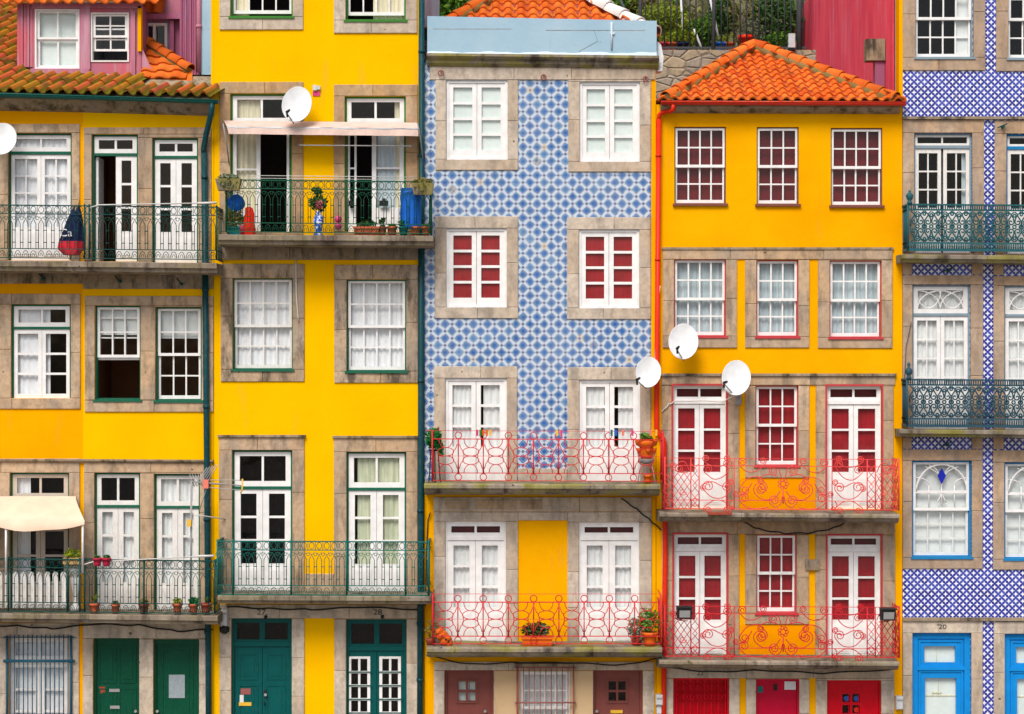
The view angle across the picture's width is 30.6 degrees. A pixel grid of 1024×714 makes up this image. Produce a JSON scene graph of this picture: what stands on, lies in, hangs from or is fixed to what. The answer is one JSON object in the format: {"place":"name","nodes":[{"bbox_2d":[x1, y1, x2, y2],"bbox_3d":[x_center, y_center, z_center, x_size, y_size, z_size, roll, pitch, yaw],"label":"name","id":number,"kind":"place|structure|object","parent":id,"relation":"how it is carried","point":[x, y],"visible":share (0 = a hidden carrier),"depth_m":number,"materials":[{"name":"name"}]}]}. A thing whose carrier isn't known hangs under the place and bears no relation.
{"place":"outdoors","nodes":[
{"label":"outdoors","id":0,"kind":"place"},
{"bbox_2d":[72,0,805,49],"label":"hillside","id":1,"kind":"structure","parent":0,"point":[686,3],"depth_m":49.80,"materials":[{"name":"green plant"}]},
{"bbox_2d":[71,0,804,32],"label":"hillside plants","id":2,"kind":"object","parent":1,"relation":"on","point":[692,14],"visible":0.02,"depth_m":48.85,"materials":[{"name":"green plant"}]},
{"bbox_2d":[440,0,468,15],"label":"shrub","id":3,"kind":"object","parent":1,"relation":"on","point":[447,7],"visible":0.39,"depth_m":46.58,"materials":[{"name":"green plant"}]},
{"bbox_2d":[625,0,661,17],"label":"shrub","id":4,"kind":"object","parent":1,"relation":"on","point":[635,3],"visible":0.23,"depth_m":47.84,"materials":[{"name":"green plant"}]},
{"bbox_2d":[637,1,692,41],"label":"shrub","id":5,"kind":"object","parent":1,"relation":"on","point":[661,16],"visible":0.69,"depth_m":46.37,"materials":[{"name":"green plant"}]},
{"bbox_2d":[661,28,694,46],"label":"shrub","id":6,"kind":"object","parent":1,"relation":"on","point":[692,36],"visible":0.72,"depth_m":46.22,"materials":[{"name":"green plant"}]},
{"bbox_2d":[687,14,719,49],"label":"shrub","id":7,"kind":"object","parent":1,"relation":"on","point":[705,31],"visible":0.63,"depth_m":46.45,"materials":[{"name":"green plant"}]},
{"bbox_2d":[704,0,738,39],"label":"shrub","id":8,"kind":"object","parent":1,"relation":"on","point":[724,23],"visible":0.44,"depth_m":47.26,"materials":[{"name":"green plant"}]},
{"bbox_2d":[726,0,757,46],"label":"shrub","id":9,"kind":"object","parent":1,"relation":"on","point":[737,22],"visible":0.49,"depth_m":46.93,"materials":[{"name":"green plant"}]},
{"bbox_2d":[737,17,763,39],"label":"shrub","id":10,"kind":"object","parent":1,"relation":"on","point":[749,27],"visible":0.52,"depth_m":46.42,"materials":[{"name":"green plant"}]},
{"bbox_2d":[748,0,804,46],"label":"shrub","id":11,"kind":"object","parent":1,"relation":"on","point":[768,16],"visible":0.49,"depth_m":46.99,"materials":[{"name":"green plant"}]},
{"bbox_2d":[762,30,795,46],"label":"shrub","id":12,"kind":"object","parent":1,"relation":"on","point":[781,37],"visible":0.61,"depth_m":46.28,"materials":[{"name":"green plant"}]},
{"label":"pavement","id":13,"kind":"structure","parent":0,"visible":0},
{"bbox_2d":[0,0,222,713],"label":"town house","id":14,"kind":"structure","parent":13,"relation":"on","point":[107,377],"depth_m":36.00,"materials":[{"name":"yellow paint"}]},
{"bbox_2d":[0,123,16,154],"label":"satellite dish","id":15,"kind":"object","parent":14,"relation":"attached to","point":[8,137],"visible":1,"depth_m":35.67,"materials":[{"name":"white metal"}]},
{"bbox_2d":[11,638,67,713],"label":"barred window","id":16,"kind":"structure","parent":14,"relation":"in","point":[12,639],"depth_m":36.11,"materials":[{"name":"white paint"}]},
{"bbox_2d":[11,473,68,607],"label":"balcony door","id":17,"kind":"structure","parent":14,"relation":"in","point":[52,544],"depth_m":36.09,"materials":[{"name":"green paint"}]},
{"bbox_2d":[9,133,71,259],"bbox_3d":[-9.078,-3.083,36.120,1.222,2.450,0.160,0,0,0],"label":"balcony door","id":18,"kind":"structure","parent":14,"relation":"in","point":[40,164],"depth_m":36.07,"materials":[{"name":"white paint"}]},
{"bbox_2d":[12,304,70,397],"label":"window","id":19,"kind":"structure","parent":14,"relation":"in","point":[41,333],"depth_m":36.09,"materials":[{"name":"white wood"}]},
{"bbox_2d":[0,496,83,574],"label":"awning","id":20,"kind":"object","parent":14,"relation":"attached to","point":[27,513],"visible":1,"depth_m":35.23,"materials":[{"name":"beige fabric"}]},
{"bbox_2d":[35,9,79,68],"bbox_3d":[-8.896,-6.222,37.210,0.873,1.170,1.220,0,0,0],"label":"window","id":21,"kind":"structure","parent":14,"relation":"in","point":[57,31],"depth_m":36.75,"materials":[{"name":"white paint"}]},
{"bbox_2d":[58,199,83,259],"bbox_3d":[-8.361,-2.418,35.456,0.513,1.164,0.241,0,0,0],"label":"folded parasol","id":22,"kind":"object","parent":14,"relation":"on","point":[64,245],"visible":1,"depth_m":35.40,"materials":[{"name":"blue fabric"}]},
{"bbox_2d":[63,547,81,563],"bbox_3d":[-8.299,3.752,35.393,0.358,0.316,0.251,0,0,0],"label":"planter","id":23,"kind":"object","parent":14,"relation":"on","point":[69,553],"visible":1,"depth_m":35.34,"materials":[{"name":"beige wood"}]},
{"bbox_2d":[0,623,212,631],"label":"cable","id":24,"kind":"object","parent":14,"relation":"attached to","point":[101,624],"visible":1,"depth_m":35.93,"materials":[{"name":"black rubber"}]},
{"bbox_2d":[91,12,128,61],"bbox_3d":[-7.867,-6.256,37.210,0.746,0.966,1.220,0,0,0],"label":"window","id":25,"kind":"structure","parent":14,"relation":"in","point":[109,30],"depth_m":36.93,"materials":[{"name":"white paint"}]},
{"bbox_2d":[92,135,137,260],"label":"balcony door","id":26,"kind":"structure","parent":14,"relation":"in","point":[114,157],"depth_m":36.12,"materials":[{"name":"white paint"}]},
{"bbox_2d":[94,638,138,713],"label":"door","id":27,"kind":"structure","parent":14,"relation":"in","point":[116,660],"depth_m":36.09,"materials":[{"name":"green paint"}]},
{"bbox_2d":[93,306,141,401],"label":"window","id":28,"kind":"structure","parent":14,"relation":"in","point":[118,328],"depth_m":36.17,"materials":[{"name":"green paint"}]},
{"bbox_2d":[95,473,139,608],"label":"balcony door","id":29,"kind":"structure","parent":14,"relation":"in","point":[117,495],"depth_m":36.07,"materials":[{"name":"green paint"}]},
{"bbox_2d":[148,23,166,47],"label":"window","id":30,"kind":"structure","parent":14,"relation":"in","point":[157,31],"depth_m":38.26,"materials":[{"name":"white paint"}]},
{"bbox_2d":[153,138,197,262],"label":"balcony door","id":31,"kind":"structure","parent":14,"relation":"in","point":[175,160],"depth_m":36.07,"materials":[{"name":"white paint"}]},
{"bbox_2d":[154,639,198,713],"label":"door","id":32,"kind":"structure","parent":14,"relation":"in","point":[176,661],"depth_m":36.09,"materials":[{"name":"green paint"}]},
{"bbox_2d":[155,474,199,609],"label":"balcony door","id":33,"kind":"structure","parent":14,"relation":"in","point":[172,491],"depth_m":36.07,"materials":[{"name":"green paint"}]},
{"bbox_2d":[153,307,202,402],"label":"window","id":34,"kind":"structure","parent":14,"relation":"in","point":[178,329],"depth_m":36.17,"materials":[{"name":"green paint"}]},
{"bbox_2d":[211,0,439,713],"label":"town house","id":35,"kind":"structure","parent":13,"relation":"on","point":[319,428],"depth_m":36.00,"materials":[{"name":"yellow paint"}]},
{"bbox_2d":[187,464,242,603],"bbox_3d":[-5.599,3.431,35.623,1.078,2.824,0.771,0,0,0],"label":"television aerial","id":36,"kind":"object","parent":35,"relation":"attached to","point":[206,483],"visible":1,"depth_m":35.38,"materials":[{"name":"grey metal"}]},
{"bbox_2d":[215,173,241,190],"bbox_3d":[-5.326,-3.298,35.177,0.480,0.342,0.327,0,0,0],"label":"hanging planter","id":37,"kind":"object","parent":35,"relation":"hanging from","point":[228,182],"visible":1,"depth_m":35.08,"materials":[{"name":"plant"}]},
{"bbox_2d":[227,210,244,234],"bbox_3d":[-5.245,-2.559,35.556,0.388,0.527,0.266,0,0,0],"label":"plant crate","id":38,"kind":"object","parent":35,"relation":"on","point":[237,218],"visible":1,"depth_m":35.49,"materials":[{"name":"teal plastic"}]},
{"bbox_2d":[243,207,254,234],"bbox_3d":[-4.972,-2.571,35.450,0.231,0.550,0.118,0,0,0],"label":"laundry bag","id":39,"kind":"object","parent":35,"relation":"on","point":[250,213],"visible":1,"depth_m":35.41,"materials":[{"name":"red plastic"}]},
{"bbox_2d":[228,0,293,18],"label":"window","id":40,"kind":"structure","parent":35,"relation":"in","point":[240,9],"depth_m":36.17,"materials":[{"name":"green paint"}]},
{"bbox_2d":[231,94,291,231],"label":"balcony door","id":41,"kind":"structure","parent":35,"relation":"in","point":[251,154],"depth_m":36.17,"materials":[{"name":"green paint"}]},
{"bbox_2d":[232,618,291,713],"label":"door","id":42,"kind":"structure","parent":35,"relation":"in","point":[261,648],"depth_m":36.10,"materials":[{"name":"teal paint"}]},
{"bbox_2d":[230,278,294,370],"bbox_3d":[-4.796,-0.619,36.078,1.225,1.795,0.266,0,0,0],"label":"window","id":43,"kind":"structure","parent":35,"relation":"in","point":[262,307],"depth_m":36.19,"materials":[{"name":"white paint"}]},
{"bbox_2d":[233,450,291,590],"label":"balcony door","id":44,"kind":"structure","parent":35,"relation":"in","point":[262,511],"depth_m":36.07,"materials":[{"name":"white paint"}]},
{"bbox_2d":[282,86,311,123],"bbox_3d":[-4.148,-4.784,35.619,0.580,0.734,0.666,0,0,-28],"label":"satellite dish","id":45,"kind":"object","parent":35,"relation":"attached to","point":[296,103],"visible":1,"depth_m":35.54,"materials":[{"name":"white metal"}]},
{"bbox_2d":[308,185,328,234],"bbox_3d":[-3.667,-2.771,35.379,0.409,0.950,0.309,0,0,0],"label":"vase","id":46,"kind":"object","parent":35,"relation":"on","point":[319,205],"visible":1,"depth_m":35.32,"materials":[{"name":"blue ceramic"}]},
{"bbox_2d":[227,606,417,610],"bbox_3d":[-3.627,4.827,35.941,3.695,0.093,0.027,0,0,0],"label":"cable","id":47,"kind":"object","parent":35,"relation":"attached to","point":[317,609],"visible":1,"depth_m":35.93,"materials":[{"name":"black rubber"}]},
{"bbox_2d":[223,121,423,163],"bbox_3d":[-3.615,-4.121,35.759,3.860,0.851,0.422,0,0,0],"label":"awning","id":48,"kind":"object","parent":35,"relation":"attached to","point":[328,128],"visible":0.99,"depth_m":35.58,"materials":[{"name":"white fabric"}]},
{"bbox_2d":[249,175,415,179],"bbox_3d":[-3.381,-3.381,35.280,3.136,0.093,0.012,0,0,0],"label":"clothes line","id":49,"kind":"object","parent":35,"relation":"attached to","point":[329,176],"visible":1,"depth_m":35.28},
{"bbox_2d":[353,220,379,234],"bbox_3d":[-2.747,-2.449,35.396,0.500,0.307,0.207,0,0,0],"label":"planter","id":50,"kind":"object","parent":35,"relation":"on","point":[369,225],"visible":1,"depth_m":35.32,"materials":[{"name":"ceramic"}]},
{"bbox_2d":[345,97,405,231],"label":"balcony door","id":51,"kind":"structure","parent":35,"relation":"in","point":[384,162],"depth_m":36.16,"materials":[{"name":"green paint"}]},
{"bbox_2d":[344,0,407,21],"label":"window","id":52,"kind":"structure","parent":35,"relation":"in","point":[356,10],"depth_m":36.19,"materials":[{"name":"green paint"}]},
{"bbox_2d":[345,280,407,372],"bbox_3d":[-2.608,-0.590,36.078,1.217,1.803,0.265,0,0,0],"label":"window","id":53,"kind":"structure","parent":35,"relation":"in","point":[376,309],"depth_m":36.19,"materials":[{"name":"green paint"}]},
{"bbox_2d":[347,452,405,590],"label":"balcony door","id":54,"kind":"structure","parent":35,"relation":"in","point":[376,481],"depth_m":36.07,"materials":[{"name":"white paint"}]},
{"bbox_2d":[346,619,406,713],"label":"door","id":55,"kind":"structure","parent":35,"relation":"in","point":[376,649],"depth_m":36.10,"materials":[{"name":"teal paint"}]},
{"bbox_2d":[399,188,421,228],"bbox_3d":[-1.921,-2.826,35.500,0.433,0.772,0.348,0,0,0],"label":"blue sheet","id":56,"kind":"object","parent":35,"relation":"on","point":[411,210],"visible":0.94,"depth_m":35.36,"materials":[{"name":"fabric"}]},
{"bbox_2d":[411,177,433,194],"bbox_3d":[-1.678,-3.210,35.164,0.420,0.330,0.308,0,0,0],"label":"hanging planter","id":57,"kind":"object","parent":35,"relation":"attached to","point":[422,186],"visible":1,"depth_m":35.08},
{"bbox_2d":[29,50,815,100],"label":"retaining wall","id":58,"kind":"structure","parent":13,"relation":"on","point":[679,66],"depth_m":45.60,"materials":[{"name":"stone"}]},
{"bbox_2d":[619,0,805,49],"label":"iron fence","id":59,"kind":"object","parent":58,"relation":"on","point":[799,4],"visible":0.77,"depth_m":45.78,"materials":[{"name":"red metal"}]},
{"bbox_2d":[424,0,663,713],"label":"town house","id":60,"kind":"structure","parent":13,"relation":"on","point":[540,143],"depth_m":36.00,"materials":[{"name":"blue tile"}]},
{"bbox_2d":[425,427,444,455],"bbox_3d":[-1.465,1.606,35.461,0.386,0.578,0.331,0,0,0],"label":"hanging plant","id":61,"kind":"object","parent":60,"relation":"attached to","point":[436,443],"visible":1,"depth_m":35.41,"materials":[{"name":"green plant"}]},
{"bbox_2d":[445,670,493,713],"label":"door","id":62,"kind":"structure","parent":60,"relation":"in","point":[466,691],"depth_m":36.10,"materials":[{"name":"brown paint"}]},
{"bbox_2d":[445,521,505,640],"bbox_3d":[-0.700,4.367,36.105,1.167,2.417,0.190,0,0,0],"label":"balcony door","id":63,"kind":"structure","parent":60,"relation":"in","point":[475,551],"depth_m":36.03,"materials":[{"name":"white paint"}]},
{"bbox_2d":[445,378,506,479],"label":"balcony door","id":64,"kind":"structure","parent":60,"relation":"in","point":[471,404],"depth_m":36.03,"materials":[{"name":"white paint"}]},
{"bbox_2d":[446,228,506,306],"bbox_3d":[-0.683,-1.717,36.108,1.167,1.517,0.185,0,0,0],"label":"window","id":65,"kind":"structure","parent":60,"relation":"in","point":[476,258],"depth_m":36.04,"materials":[{"name":"white paint"}]},
{"bbox_2d":[446,80,507,158],"bbox_3d":[-0.675,-4.562,36.108,1.183,1.525,0.185,0,0,0],"label":"window","id":66,"kind":"structure","parent":60,"relation":"in","point":[476,110],"depth_m":36.03,"materials":[{"name":"white paint"}]},
{"bbox_2d":[519,621,553,645],"bbox_3d":[0.463,5.232,35.416,0.644,0.466,0.312,0,0,0],"label":"planter","id":67,"kind":"object","parent":60,"relation":"on","point":[544,631],"visible":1,"depth_m":35.34,"materials":[{"name":"orange ceramic"}]},
{"bbox_2d":[426,655,656,665],"bbox_3d":[0.598,5.816,35.871,4.488,0.214,0.045,0,0,0],"label":"cable","id":68,"kind":"object","parent":60,"relation":"attached to","point":[546,662],"visible":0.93,"depth_m":35.87,"materials":[{"name":"black rubber"}]},
{"bbox_2d":[520,671,569,713],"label":"window","id":69,"kind":"structure","parent":60,"relation":"in","point":[566,674],"depth_m":36.18,"materials":[{"name":"white paint"}]},
{"bbox_2d":[579,230,638,307],"bbox_3d":[1.867,-1.696,36.108,1.167,1.508,0.185,0,0,0],"label":"window","id":70,"kind":"structure","parent":60,"relation":"in","point":[608,259],"depth_m":36.03,"materials":[{"name":"white paint"}]},
{"bbox_2d":[579,522,638,641],"bbox_3d":[1.867,4.375,36.105,1.167,2.400,0.190,0,0,0],"label":"balcony door","id":71,"kind":"structure","parent":60,"relation":"in","point":[608,551],"depth_m":36.03,"materials":[{"name":"white paint"}]},
{"bbox_2d":[579,380,639,481],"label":"balcony door","id":72,"kind":"structure","parent":60,"relation":"in","point":[604,405],"depth_m":36.03,"materials":[{"name":"white paint"}]},
{"bbox_2d":[580,82,639,161],"bbox_3d":[1.879,-4.525,36.108,1.158,1.533,0.185,0,0,0],"label":"window","id":73,"kind":"structure","parent":60,"relation":"in","point":[609,111],"depth_m":36.04,"materials":[{"name":"white paint"}]},
{"bbox_2d":[593,670,642,713],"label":"door","id":74,"kind":"structure","parent":60,"relation":"in","point":[614,691],"depth_m":36.10,"materials":[{"name":"brown paint"}]},
{"bbox_2d":[627,617,647,645],"bbox_3d":[2.385,5.200,35.511,0.449,0.532,0.360,0,0,0],"label":"shrub","id":75,"kind":"object","parent":60,"relation":"on","point":[634,639],"visible":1,"depth_m":35.44,"materials":[{"name":"green plant"}]},
{"bbox_2d":[637,452,655,482],"bbox_3d":[2.547,2.098,35.500,0.363,0.587,0.312,0,0,0],"label":"plant stand","id":76,"kind":"object","parent":60,"relation":"on","point":[646,461],"visible":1,"depth_m":35.43,"materials":[{"name":"grey plastic"}]},
{"bbox_2d":[635,432,657,458],"bbox_3d":[2.547,1.665,35.500,0.440,0.527,0.433,0,0,0],"label":"clay planter","id":77,"kind":"object","parent":76,"relation":"on","point":[645,444],"visible":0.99,"depth_m":35.39,"materials":[{"name":"orange ceramic"}]},
{"bbox_2d":[635,357,660,388],"bbox_3d":[2.600,0.304,35.617,0.371,0.615,0.799,0,0,33],"label":"satellite dish","id":78,"kind":"object","parent":60,"relation":"attached to","point":[648,371],"visible":1,"depth_m":35.64,"materials":[{"name":"white metal"}]},
{"bbox_2d":[637,608,663,645],"bbox_3d":[2.617,5.113,35.441,0.518,0.705,0.443,0,0,0],"label":"flower pot","id":79,"kind":"object","parent":60,"relation":"on","point":[650,614],"visible":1,"depth_m":35.37,"materials":[{"name":"orange ceramic"}]},
{"bbox_2d":[654,39,906,713],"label":"town house","id":80,"kind":"structure","parent":13,"relation":"on","point":[778,243],"depth_m":36.00,"materials":[{"name":"yellow paint"}]},
{"bbox_2d":[668,324,697,360],"bbox_3d":[3.299,-0.277,35.613,0.405,0.720,0.810,0,0,37],"label":"satellite dish","id":81,"kind":"object","parent":80,"relation":"attached to","point":[683,341],"visible":1,"depth_m":35.59,"materials":[{"name":"white metal"}]},
{"bbox_2d":[676,606,692,618],"bbox_3d":[3.238,4.804,35.150,0.320,0.250,0.221,0,0,0],"label":"floodlight","id":82,"kind":"object","parent":80,"relation":"attached to","point":[683,612],"visible":1,"depth_m":35.07,"materials":[{"name":"black plastic"}]},
{"bbox_2d":[673,386,725,507],"bbox_3d":[3.608,1.738,36.115,1.017,2.375,0.170,0,0,0],"label":"balcony door","id":83,"kind":"structure","parent":80,"relation":"in","point":[699,427],"depth_m":36.05,"materials":[{"name":"white paint"}]},
{"bbox_2d":[674,534,725,653],"bbox_3d":[3.621,4.600,36.115,1.008,2.383,0.170,0,0,0],"label":"balcony door","id":84,"kind":"structure","parent":80,"relation":"in","point":[699,559],"depth_m":36.05,"materials":[{"name":"white paint"}]},
{"bbox_2d":[673,127,727,205],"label":"window","id":85,"kind":"structure","parent":80,"relation":"in","point":[699,152],"depth_m":36.17,"materials":[{"name":"brown paint"}]},
{"bbox_2d":[674,259,727,337],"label":"window","id":86,"kind":"structure","parent":80,"relation":"in","point":[699,284],"depth_m":36.19,"materials":[{"name":"red paint"}]},
{"bbox_2d":[722,360,750,404],"bbox_3d":[4.274,0.488,35.578,0.427,0.854,0.857,0,0,33],"label":"satellite dish","id":87,"kind":"object","parent":80,"relation":"attached to","point":[736,377],"visible":1,"depth_m":35.60,"materials":[{"name":"white metal"}]},
{"bbox_2d":[754,386,799,467],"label":"window","id":88,"kind":"structure","parent":80,"relation":"in","point":[776,406],"depth_m":36.17,"materials":[{"name":"red paint"}]},
{"bbox_2d":[755,535,798,614],"bbox_3d":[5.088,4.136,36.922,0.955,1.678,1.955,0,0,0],"label":"window","id":89,"kind":"structure","parent":80,"relation":"in","point":[775,554],"depth_m":36.17,"materials":[{"name":"red paint"}]},
{"bbox_2d":[755,260,799,338],"bbox_3d":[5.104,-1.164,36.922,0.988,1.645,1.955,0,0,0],"label":"window","id":90,"kind":"structure","parent":80,"relation":"in","point":[776,280],"depth_m":36.18,"materials":[{"name":"red paint"}]},
{"bbox_2d":[756,679,798,713],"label":"door","id":91,"kind":"structure","parent":80,"relation":"in","point":[773,696],"depth_m":36.06,"materials":[{"name":"red paint"}]},
{"bbox_2d":[755,127,800,205],"bbox_3d":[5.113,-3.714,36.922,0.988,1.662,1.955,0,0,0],"label":"window","id":92,"kind":"structure","parent":80,"relation":"in","point":[777,147],"depth_m":36.17,"materials":[{"name":"brown paint"}]},
{"bbox_2d":[672,668,886,673],"bbox_3d":[5.107,6.022,35.926,4.394,0.148,0.035,0,0,0],"label":"cable","id":93,"kind":"object","parent":80,"relation":"attached to","point":[779,671],"visible":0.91,"depth_m":35.92,"materials":[{"name":"black rubber"}]},
{"bbox_2d":[827,386,880,508],"bbox_3d":[6.579,1.742,36.115,1.042,2.367,0.170,0,0,0],"label":"balcony door","id":94,"kind":"structure","parent":80,"relation":"in","point":[853,412],"depth_m":36.05,"materials":[{"name":"white paint"}]},
{"bbox_2d":[828,536,879,654],"bbox_3d":[6.579,4.612,36.115,1.025,2.358,0.170,0,0,0],"label":"balcony door","id":95,"kind":"structure","parent":80,"relation":"in","point":[853,561],"depth_m":36.05,"materials":[{"name":"white paint"}]},
{"bbox_2d":[827,680,880,713],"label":"door","id":96,"kind":"structure","parent":80,"relation":"in","point":[843,696],"depth_m":36.06,"materials":[{"name":"paint"}]},
{"bbox_2d":[828,261,883,338],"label":"window","id":97,"kind":"structure","parent":80,"relation":"in","point":[855,286],"depth_m":36.18,"materials":[{"name":"red paint"}]},
{"bbox_2d":[829,128,884,207],"bbox_3d":[6.629,-3.640,36.072,1.058,1.537,0.255,0,0,0],"label":"window","id":98,"kind":"structure","parent":80,"relation":"in","point":[856,153],"depth_m":36.17,"materials":[{"name":"brown paint"}]},
{"bbox_2d":[879,607,896,620],"bbox_3d":[7.062,4.836,35.150,0.320,0.250,0.221,0,0,0],"label":"floodlight","id":99,"kind":"object","parent":80,"relation":"attached to","point":[887,614],"visible":1,"depth_m":35.07,"materials":[{"name":"black plastic"}]},
{"bbox_2d":[795,0,1023,713],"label":"town house","id":100,"kind":"structure","parent":13,"relation":"on","point":[952,71],"depth_m":36.00,"materials":[{"name":"tile"}]},
{"bbox_2d":[912,285,969,428],"bbox_3d":[8.258,0.017,36.120,1.117,2.817,0.160,0,0,0],"label":"balcony door","id":101,"kind":"structure","parent":100,"relation":"in","point":[940,313],"depth_m":36.07,"materials":[{"name":"grey paint"}]},
{"bbox_2d":[912,633,969,713],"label":"door","id":102,"kind":"structure","parent":100,"relation":"in","point":[940,661],"depth_m":36.09,"materials":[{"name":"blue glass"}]},
{"bbox_2d":[914,133,970,252],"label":"balcony door","id":103,"kind":"structure","parent":100,"relation":"in","point":[942,161],"depth_m":36.07,"materials":[{"name":"grey paint"}]},
{"bbox_2d":[911,461,973,558],"bbox_3d":[8.267,2.938,36.075,1.200,1.893,0.250,0,0,0],"label":"window","id":104,"kind":"structure","parent":100,"relation":"in","point":[941,490],"depth_m":36.19,"materials":[{"name":"white paint"}]},
{"bbox_2d":[914,0,975,58],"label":"window","id":105,"kind":"structure","parent":100,"relation":"in","point":[944,28],"depth_m":36.17,"materials":[{"name":"grey paint"}]},
{"bbox_2d":[1003,462,1023,560],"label":"window","id":106,"kind":"structure","parent":100,"relation":"in","point":[1013,471],"depth_m":36.19,"materials":[{"name":"blue paint"}]},
{"bbox_2d":[1004,286,1023,429],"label":"balcony door","id":107,"kind":"structure","parent":100,"relation":"in","point":[1013,295],"depth_m":36.08,"materials":[{"name":"grey paint"}]},
{"bbox_2d":[1005,634,1023,713],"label":"door","id":108,"kind":"structure","parent":100,"relation":"in","point":[1014,643],"depth_m":36.09,"materials":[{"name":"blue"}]},
{"bbox_2d":[1006,0,1023,59],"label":"window","id":109,"kind":"structure","parent":100,"relation":"in","point":[1015,7],"depth_m":37.90,"materials":[{"name":"grey paint"}]},
{"bbox_2d":[1007,134,1023,252],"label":"balcony door","id":110,"kind":"structure","parent":100,"relation":"in","point":[1015,142],"depth_m":36.07,"materials":[{"name":"blue paint"}]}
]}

